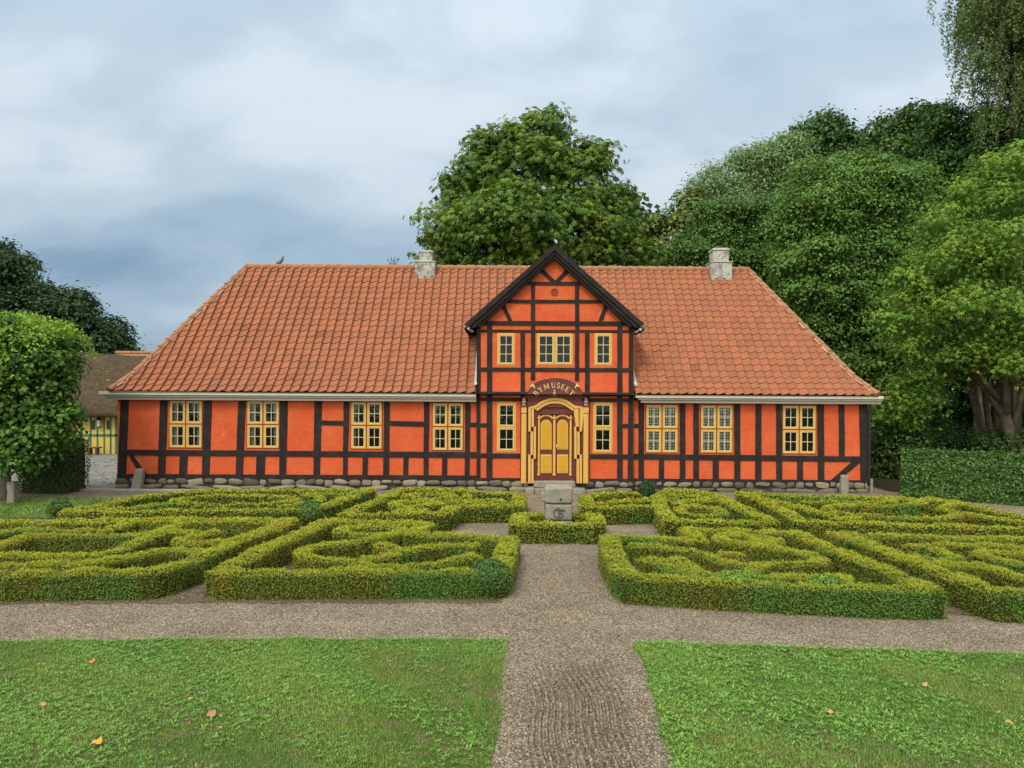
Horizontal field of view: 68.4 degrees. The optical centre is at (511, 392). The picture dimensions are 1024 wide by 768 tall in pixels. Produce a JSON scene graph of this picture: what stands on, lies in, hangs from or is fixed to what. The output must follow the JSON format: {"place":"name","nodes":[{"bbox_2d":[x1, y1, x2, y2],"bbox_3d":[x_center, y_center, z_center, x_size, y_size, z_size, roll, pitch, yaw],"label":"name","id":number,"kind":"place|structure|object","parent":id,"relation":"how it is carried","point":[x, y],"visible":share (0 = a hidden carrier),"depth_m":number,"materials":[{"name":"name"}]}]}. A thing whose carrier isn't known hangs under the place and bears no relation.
{"place":"outdoors","nodes":[
{"label":"outdoors","id":0,"kind":"place"},
{"bbox_2d":[11,454,116,484],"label":"wall","id":1,"kind":"structure","parent":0,"point":[103,469],"depth_m":29.66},
{"bbox_2d":[85,447,101,454],"bbox_3d":[-20.535,2.835,36.975,0.638,0.380,0.350,0,0,0],"label":"plank bench","id":2,"kind":"object","parent":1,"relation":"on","point":[97,450],"visible":0.97,"depth_m":36.90,"materials":[{"name":"brown wood"}]},
{"bbox_2d":[15,352,224,453],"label":"thatched house","id":3,"kind":"structure","parent":1,"relation":"on","point":[96,404],"depth_m":37.63,"materials":[{"name":"yellow paint"}]},
{"bbox_2d":[96,417,101,427],"bbox_3d":[-20.468,1.385,37.310,0.277,0.670,0.343,0,0,30],"label":"wall lantern","id":4,"kind":"object","parent":3,"relation":"attached to","point":[98,419],"depth_m":37.24,"materials":[{"name":"white glass"}]},
{"bbox_2d":[115,351,230,391],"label":"tiled outbuilding","id":5,"kind":"structure","parent":1,"relation":"on","point":[137,353],"depth_m":49.90,"materials":[{"name":"tile"}]},
{"bbox_2d":[0,496,132,518],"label":"lawn","id":6,"kind":"structure","parent":0,"point":[18,504],"depth_m":19.80,"materials":[{"name":"green plant"}]},
{"bbox_2d":[7,481,17,502],"bbox_3d":[-13.927,2.788,20.989,0.227,0.652,0.222,0,0,0],"label":"guard stone","id":7,"kind":"object","parent":6,"relation":"on","point":[12,491],"visible":0.81,"depth_m":20.90,"materials":[{"name":"stone"}]},
{"bbox_2d":[45,499,73,516],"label":"box bush","id":8,"kind":"object","parent":6,"relation":"on","point":[55,507],"visible":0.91,"depth_m":18.58,"materials":[{"name":"green plant"}]},
{"bbox_2d":[0,525,307,604],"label":"bed soil","id":9,"kind":"structure","parent":0,"point":[194,598],"depth_m":11.31,"materials":[{"name":"brown soil"}]},
{"bbox_2d":[0,517,231,574],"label":"scroll hedge","id":10,"kind":"object","parent":9,"relation":"on","point":[123,544],"visible":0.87,"depth_m":13.92,"materials":[{"name":"green plant"}]},
{"bbox_2d":[0,515,299,601],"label":"box hedge","id":11,"kind":"object","parent":9,"relation":"on","point":[157,582],"visible":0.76,"depth_m":11.74,"materials":[{"name":"green plant"}]},
{"bbox_2d":[0,635,508,767],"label":"lawn","id":12,"kind":"structure","parent":0,"point":[386,738],"depth_m":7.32,"materials":[{"name":"green plant"}]},
{"bbox_2d":[91,737,102,743],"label":"fallen leaf","id":13,"kind":"object","parent":12,"relation":"on","point":[98,740],"visible":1,"depth_m":6.65,"materials":[{"name":"plant"}]},
{"bbox_2d":[206,709,215,716],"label":"fallen leaf","id":14,"kind":"object","parent":12,"relation":"on","point":[212,713],"visible":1,"depth_m":7.23,"materials":[{"name":"orange plant"}]},
{"bbox_2d":[200,559,501,603],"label":"bed soil","id":15,"kind":"structure","parent":0,"point":[289,566],"depth_m":11.35,"materials":[{"name":"brown soil"}]},
{"bbox_2d":[202,517,522,600],"bbox_3d":[-2.279,2.886,13.837,4.981,0.546,5.128,0,0,0],"label":"box hedge","id":16,"kind":"object","parent":15,"relation":"on","point":[253,575],"visible":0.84,"depth_m":11.52,"materials":[{"name":"green plant"}]},
{"bbox_2d":[331,523,409,549],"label":"scroll hedge","id":17,"kind":"object","parent":15,"relation":"on","point":[344,532],"visible":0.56,"depth_m":15.13,"materials":[{"name":"green plant"}]},
{"bbox_2d":[291,529,483,572],"bbox_3d":[-2.032,2.906,13.214,3.215,0.496,2.868,0,0,38],"label":"scroll hedge","id":18,"kind":"object","parent":15,"relation":"on","point":[382,551],"visible":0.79,"depth_m":13.25,"materials":[{"name":"green plant"}]},
{"bbox_2d":[467,558,513,593],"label":"box bush","id":19,"kind":"object","parent":15,"relation":"on","point":[489,568],"visible":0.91,"depth_m":11.50,"materials":[{"name":"green plant"}]},
{"bbox_2d":[0,484,1023,767],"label":"gravel ground","id":20,"kind":"structure","parent":0,"point":[414,626],"depth_m":10.30,"materials":[{"name":"grey gravel"}]},
{"bbox_2d":[16,439,90,493],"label":"clipped hedge","id":21,"kind":"object","parent":20,"relation":"on","point":[67,474],"visible":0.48,"depth_m":23.00,"materials":[{"name":"green plant"}]},
{"bbox_2d":[0,310,109,500],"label":"lime tree","id":22,"kind":"object","parent":20,"relation":"on","point":[33,433],"visible":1,"depth_m":20.83,"materials":[{"name":"green plant"}]},
{"bbox_2d":[131,468,144,488],"bbox_3d":[-11.951,2.784,24.046,0.364,0.755,0.272,0,0,0],"label":"guard stone","id":23,"kind":"object","parent":20,"relation":"on","point":[138,479],"visible":0.77,"depth_m":23.94,"materials":[{"name":"stone"}]},
{"bbox_2d":[78,488,205,491],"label":"kerb","id":24,"kind":"structure","parent":20,"relation":"on","point":[100,489],"depth_m":23.62,"materials":[{"name":"stone"}]},
{"bbox_2d":[56,487,376,525],"bbox_3d":[-7.071,2.861,19.147,6.526,0.541,4.870,0,0,0],"label":"box hedge","id":25,"kind":"object","parent":20,"relation":"on","point":[339,504],"visible":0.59,"depth_m":18.11,"materials":[{"name":"green plant"}]},
{"bbox_2d":[293,501,324,520],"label":"box bush","id":26,"kind":"object","parent":20,"relation":"on","point":[312,504],"visible":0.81,"depth_m":17.87,"materials":[{"name":"green plant"}]},
{"bbox_2d":[1,523,954,614],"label":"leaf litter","id":27,"kind":"object","parent":20,"relation":"on","point":[279,601],"visible":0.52,"depth_m":11.15,"materials":[{"name":"brown plant"}]},
{"bbox_2d":[98,245,883,493],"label":"half timbered house","id":28,"kind":"structure","parent":20,"relation":"on","point":[553,361],"depth_m":24.40,"materials":[{"name":"orange paint"}]},
{"bbox_2d":[169,400,202,447],"bbox_3d":[-10.565,1.006,24.470,1.096,1.574,0.196,0,0,0],"label":"window","id":29,"kind":"structure","parent":28,"relation":"in","point":[174,423],"depth_m":24.38,"materials":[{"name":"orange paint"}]},
{"bbox_2d":[246,400,279,448],"bbox_3d":[-8.063,1.019,24.470,1.074,1.574,0.196,0,0,0],"label":"window","id":30,"kind":"structure","parent":28,"relation":"in","point":[251,436],"depth_m":24.38,"materials":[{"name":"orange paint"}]},
{"bbox_2d":[276,256,283,263],"bbox_3d":[-8.798,-5.048,28.600,0.343,0.301,0.143,0,0,0],"label":"pigeon","id":31,"kind":"object","parent":28,"relation":"on","point":[280,261],"visible":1,"depth_m":28.56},
{"bbox_2d":[350,401,382,449],"bbox_3d":[-4.712,1.049,24.470,1.042,1.562,0.196,0,0,0],"label":"window","id":32,"kind":"structure","parent":28,"relation":"in","point":[366,424],"depth_m":24.38,"materials":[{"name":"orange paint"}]},
{"bbox_2d":[432,402,463,450],"bbox_3d":[-2.079,1.093,24.470,1.033,1.571,0.196,0,0,0],"label":"window","id":33,"kind":"structure","parent":28,"relation":"in","point":[447,426],"depth_m":24.38,"materials":[{"name":"yellow paint"}]},
{"bbox_2d":[497,333,514,365],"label":"window","id":34,"kind":"structure","parent":28,"relation":"in","point":[498,334],"depth_m":24.26,"materials":[{"name":"yellow paint"}]},
{"bbox_2d":[497,402,515,451],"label":"window","id":35,"kind":"structure","parent":28,"relation":"in","point":[506,427],"depth_m":24.26,"materials":[{"name":"yellow paint"}]},
{"bbox_2d":[537,333,572,364],"bbox_3d":[1.379,-1.406,24.316,1.163,1.023,0.128,0,0,0],"label":"window","id":36,"kind":"structure","parent":28,"relation":"in","point":[554,336],"depth_m":24.26,"materials":[{"name":"yellow paint"}]},
{"bbox_2d":[537,414,572,476],"bbox_3d":[1.379,1.689,24.285,1.190,2.073,0.149,0,0,0],"label":"double door","id":37,"kind":"structure","parent":28,"relation":"in","point":[554,431],"depth_m":24.27,"materials":[{"name":"yellow paint"}]},
{"bbox_2d":[593,402,612,452],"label":"window","id":38,"kind":"structure","parent":28,"relation":"in","point":[602,427],"depth_m":24.26,"materials":[{"name":"yellow paint"}]},
{"bbox_2d":[594,333,611,365],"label":"window","id":39,"kind":"structure","parent":28,"relation":"in","point":[596,335],"depth_m":24.27,"materials":[{"name":"yellow paint"}]},
{"bbox_2d":[645,404,678,452],"bbox_3d":[4.856,1.157,24.436,1.072,1.589,0.128,0,0,0],"label":"window","id":40,"kind":"structure","parent":28,"relation":"in","point":[661,428],"depth_m":24.38,"materials":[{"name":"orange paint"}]},
{"bbox_2d":[700,404,732,453],"bbox_3d":[6.627,1.166,24.436,1.072,1.584,0.128,0,0,0],"label":"window","id":41,"kind":"structure","parent":28,"relation":"in","point":[716,428],"depth_m":24.39,"materials":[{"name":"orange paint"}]},
{"bbox_2d":[782,405,815,453],"bbox_3d":[9.301,1.186,24.436,1.111,1.599,0.128,0,0,0],"label":"window","id":42,"kind":"structure","parent":28,"relation":"in","point":[798,429],"depth_m":24.38,"materials":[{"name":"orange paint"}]},
{"bbox_2d":[0,589,1023,767],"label":"loose pebbles","id":43,"kind":"object","parent":20,"relation":"on","point":[499,632],"visible":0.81,"depth_m":10.02,"materials":[{"name":"grey gravel"}]},
{"bbox_2d":[403,101,671,266],"bbox_3d":[0.931,-6.202,40.852,11.745,18.920,12.073,0,0,45],"label":"horse chestnut tree","id":44,"kind":"object","parent":20,"relation":"on","point":[517,221],"visible":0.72,"depth_m":39.14,"materials":[{"name":"green plant"}]},
{"bbox_2d":[541,484,572,525],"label":"stone column","id":45,"kind":"structure","parent":20,"relation":"on","point":[557,499],"depth_m":16.71,"materials":[{"name":"stone"}]},
{"bbox_2d":[508,511,608,544],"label":"box hedge","id":46,"kind":"object","parent":20,"relation":"on","point":[529,528],"visible":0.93,"depth_m":15.75,"materials":[{"name":"green plant"}]},
{"bbox_2d":[577,490,658,524],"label":"box hedge","id":47,"kind":"object","parent":20,"relation":"on","point":[632,514],"visible":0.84,"depth_m":18.22,"materials":[{"name":"green plant"}]},
{"bbox_2d":[798,516,813,521],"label":"box bush","id":48,"kind":"object","parent":20,"relation":"on","point":[808,517],"visible":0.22,"depth_m":16.89,"materials":[{"name":"green plant"}]},
{"bbox_2d":[839,475,848,493],"bbox_3d":[10.585,2.955,24.004,0.265,0.691,0.214,0,0,0],"label":"guard stone","id":49,"kind":"object","parent":20,"relation":"on","point":[844,485],"visible":0.84,"depth_m":23.92,"materials":[{"name":"stone"}]},
{"bbox_2d":[870,479,872,492],"bbox_3d":[11.616,3.021,24.330,0.080,0.500,0.060,0,0,0],"label":"slate post","id":50,"kind":"object","parent":20,"relation":"on","point":[871,485],"visible":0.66,"depth_m":24.30,"materials":[{"name":"stone"}]},
{"bbox_2d":[734,490,1023,540],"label":"box hedge","id":51,"kind":"object","parent":20,"relation":"on","point":[762,502],"visible":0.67,"depth_m":16.77,"materials":[{"name":"green plant"}]},
{"bbox_2d":[898,445,1023,506],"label":"clipped hedge","id":52,"kind":"object","parent":20,"relation":"on","point":[989,477],"visible":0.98,"depth_m":22.44,"materials":[{"name":"green plant"}]},
{"bbox_2d":[0,0,1023,384],"label":"sky","id":53,"kind":"structure","parent":0,"point":[152,151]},
{"bbox_2d":[492,543,677,767],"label":"raked path","id":54,"kind":"structure","parent":0,"point":[562,576],"depth_m":8.40,"materials":[{"name":"beige gravel"}]},
{"bbox_2d":[631,639,1023,767],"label":"lawn","id":55,"kind":"structure","parent":0,"point":[788,656],"depth_m":7.54,"materials":[{"name":"green plant"}]},
{"bbox_2d":[870,425,1022,491],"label":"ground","id":56,"kind":"structure","parent":0,"point":[890,484],"depth_m":26.89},
{"bbox_2d":[630,183,714,394],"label":"ash tree","id":57,"kind":"object","parent":56,"relation":"on","point":[660,227],"visible":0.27,"depth_m":46.34,"materials":[{"name":"green plant"}]},
{"bbox_2d":[669,125,826,394],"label":"willow tree","id":58,"kind":"object","parent":56,"relation":"on","point":[755,178],"visible":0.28,"depth_m":49.02,"materials":[{"name":"green plant"}]},
{"bbox_2d":[653,189,857,394],"bbox_3d":[12.960,-3.683,40.167,11.160,14.141,7.162,0,0,0],"label":"beech tree","id":59,"kind":"object","parent":56,"relation":"on","point":[692,244],"visible":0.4,"depth_m":38.95,"materials":[{"name":"green plant"}]},
{"bbox_2d":[765,103,880,395],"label":"maple tree","id":60,"kind":"object","parent":56,"relation":"on","point":[840,134],"visible":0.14,"depth_m":50.78,"materials":[{"name":"green plant"}]},
{"bbox_2d":[746,142,965,418],"bbox_3d":[16.201,-4.065,35.019,10.636,14.845,7.049,0,0,0],"label":"hornbeam tree","id":61,"kind":"object","parent":56,"relation":"on","point":[826,192],"visible":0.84,"depth_m":33.66,"materials":[{"name":"green plant"}]},
{"bbox_2d":[871,387,904,472],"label":"woodland shrub","id":62,"kind":"object","parent":56,"relation":"on","point":[872,426],"visible":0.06,"depth_m":30.65,"materials":[{"name":"green plant"}]},
{"bbox_2d":[843,97,954,419],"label":"poplar tree","id":63,"kind":"object","parent":56,"relation":"on","point":[893,132],"visible":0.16,"depth_m":41.13,"materials":[{"name":"green plant"}]},
{"bbox_2d":[870,408,939,480],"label":"woodland shrub","id":64,"kind":"object","parent":56,"relation":"on","point":[886,446],"visible":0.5,"depth_m":28.57,"materials":[{"name":"green plant"}]},
{"bbox_2d":[901,413,973,450],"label":"woodland shrub","id":65,"kind":"object","parent":56,"relation":"on","point":[954,441],"visible":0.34,"depth_m":29.32,"materials":[{"name":"green plant"}]},
{"bbox_2d":[852,138,1023,451],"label":"field maple tree","id":66,"kind":"object","parent":56,"relation":"on","point":[1004,359],"visible":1,"depth_m":26.39,"materials":[{"name":"green plant"}]},
{"bbox_2d":[872,93,1023,446],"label":"sycamore tree","id":67,"kind":"object","parent":56,"relation":"on","point":[954,134],"visible":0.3,"depth_m":37.11,"materials":[{"name":"green plant"}]},
{"bbox_2d":[892,306,1020,445],"bbox_3d":[19.082,-0.110,30.533,6.646,7.033,4.979,0,0,0],"label":"multi stem tree","id":68,"kind":"object","parent":56,"relation":"on","point":[975,405],"visible":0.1,"depth_m":29.44,"materials":[{"name":"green plant"}]},
{"bbox_2d":[939,422,980,451],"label":"woodland shrub","id":69,"kind":"object","parent":56,"relation":"on","point":[971,431],"visible":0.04,"depth_m":30.69,"materials":[{"name":"green plant"}]},
{"bbox_2d":[926,0,1023,439],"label":"weeping birch tree","id":70,"kind":"object","parent":56,"relation":"on","point":[990,23],"visible":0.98,"depth_m":34.59,"materials":[{"name":"green plant"}]},
{"bbox_2d":[956,422,1023,453],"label":"woodland shrub","id":71,"kind":"object","parent":56,"relation":"on","point":[996,439],"visible":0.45,"depth_m":27.18,"materials":[{"name":"green plant"}]},
{"bbox_2d":[944,604,974,614],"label":"bed soil","id":72,"kind":"structure","parent":0,"point":[958,611],"depth_m":10.97,"materials":[{"name":"brown soil"}]},
{"bbox_2d":[823,530,1023,624],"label":"box hedge","id":73,"kind":"object","parent":72,"relation":"on","point":[977,598],"visible":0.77,"depth_m":12.11,"materials":[{"name":"green plant"}]},
{"bbox_2d":[900,539,1023,591],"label":"scroll hedge","id":74,"kind":"object","parent":72,"relation":"on","point":[999,565],"visible":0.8,"depth_m":12.93,"materials":[{"name":"green plant"}]},
{"label":"bed soil","id":75,"kind":"structure","parent":0,"visible":0},
{"bbox_2d":[594,496,650,507],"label":"scroll hedge","id":76,"kind":"object","parent":75,"relation":"on","point":[644,500],"visible":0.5,"depth_m":19.36,"materials":[{"name":"green plant"}]},
{"bbox_2d":[637,480,656,499],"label":"box bush","id":77,"kind":"object","parent":75,"relation":"on","point":[646,488],"visible":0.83,"depth_m":21.76,"materials":[{"name":"green plant"}]},
{"bbox_2d":[662,492,729,520],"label":"scroll hedge","id":78,"kind":"object","parent":75,"relation":"on","point":[693,506],"visible":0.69,"depth_m":18.55,"materials":[{"name":"green plant"}]},
{"bbox_2d":[649,486,780,536],"bbox_3d":[4.582,2.924,18.909,2.659,0.562,5.602,0,0,0],"label":"box hedge","id":79,"kind":"object","parent":75,"relation":"on","point":[740,514],"visible":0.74,"depth_m":17.00,"materials":[{"name":"green plant"}]},
{"label":"bed soil","id":80,"kind":"structure","parent":0,"visible":0},
{"bbox_2d":[709,569,767,584],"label":"box bush","id":81,"kind":"object","parent":80,"relation":"on","point":[737,574],"visible":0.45,"depth_m":11.29,"materials":[{"name":"green plant"}]},
{"bbox_2d":[626,530,855,585],"bbox_3d":[3.749,2.946,13.059,3.394,0.493,4.128,0,0,0],"label":"scroll hedge","id":82,"kind":"object","parent":80,"relation":"on","point":[773,558],"visible":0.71,"depth_m":13.03,"materials":[{"name":"green plant"}]},
{"bbox_2d":[596,525,950,620],"bbox_3d":[3.875,2.934,13.067,4.764,0.520,5.135,0,0,0],"label":"box hedge","id":83,"kind":"object","parent":80,"relation":"on","point":[880,591],"visible":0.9,"depth_m":11.08,"materials":[{"name":"green plant"}]},
{"bbox_2d":[805,574,850,588],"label":"box bush","id":84,"kind":"object","parent":80,"relation":"on","point":[827,580],"visible":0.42,"depth_m":11.04,"materials":[{"name":"green plant"}]},
{"label":"bed soil","id":85,"kind":"structure","parent":0,"visible":0},
{"bbox_2d":[336,486,527,531],"bbox_3d":[-1.776,2.891,19.191,4.411,0.557,5.086,0,0,0],"label":"box hedge","id":86,"kind":"object","parent":85,"relation":"on","point":[447,518],"visible":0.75,"depth_m":18.25,"materials":[{"name":"green plant"}]},
{"bbox_2d":[387,491,507,514],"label":"scroll hedge","id":87,"kind":"object","parent":85,"relation":"on","point":[428,502],"visible":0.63,"depth_m":19.12,"materials":[{"name":"green plant"}]},
{"label":"ground","id":88,"kind":"structure","parent":0,"visible":0},
{"bbox_2d":[0,236,41,314],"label":"oak tree","id":89,"kind":"object","parent":88,"relation":"on","point":[11,244],"visible":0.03,"depth_m":70.61,"materials":[{"name":"green plant"}]},
{"bbox_2d":[0,240,145,373],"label":"oak tree","id":90,"kind":"object","parent":88,"relation":"on","point":[22,288],"visible":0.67,"depth_m":60.83,"materials":[{"name":"green plant"}]},
{"bbox_2d":[573,192,1023,446],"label":"distant wood","id":91,"kind":"object","parent":88,"relation":"on","point":[965,414],"depth_m":54.65,"materials":[{"name":"green plant"}]},
{"label":"bed soil","id":92,"kind":"structure","parent":0,"visible":0},
{"bbox_2d":[95,490,351,512],"bbox_3d":[-7.016,2.868,19.114,5.946,0.530,2.597,0,0,-13],"label":"scroll hedge","id":93,"kind":"object","parent":92,"relation":"on","point":[244,501],"visible":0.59,"depth_m":19.13,"materials":[{"name":"green plant"}]},
{"bbox_2d":[262,497,297,504],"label":"box bush","id":94,"kind":"object","parent":92,"relation":"on","point":[274,499],"visible":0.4,"depth_m":19.18,"materials":[{"name":"green plant"}]},
{"label":"bed soil","id":95,"kind":"structure","parent":0,"visible":0},
{"bbox_2d":[770,498,1023,528],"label":"scroll hedge","id":96,"kind":"object","parent":95,"relation":"on","point":[911,511],"visible":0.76,"depth_m":18.35,"materials":[{"name":"green plant"}]}
]}

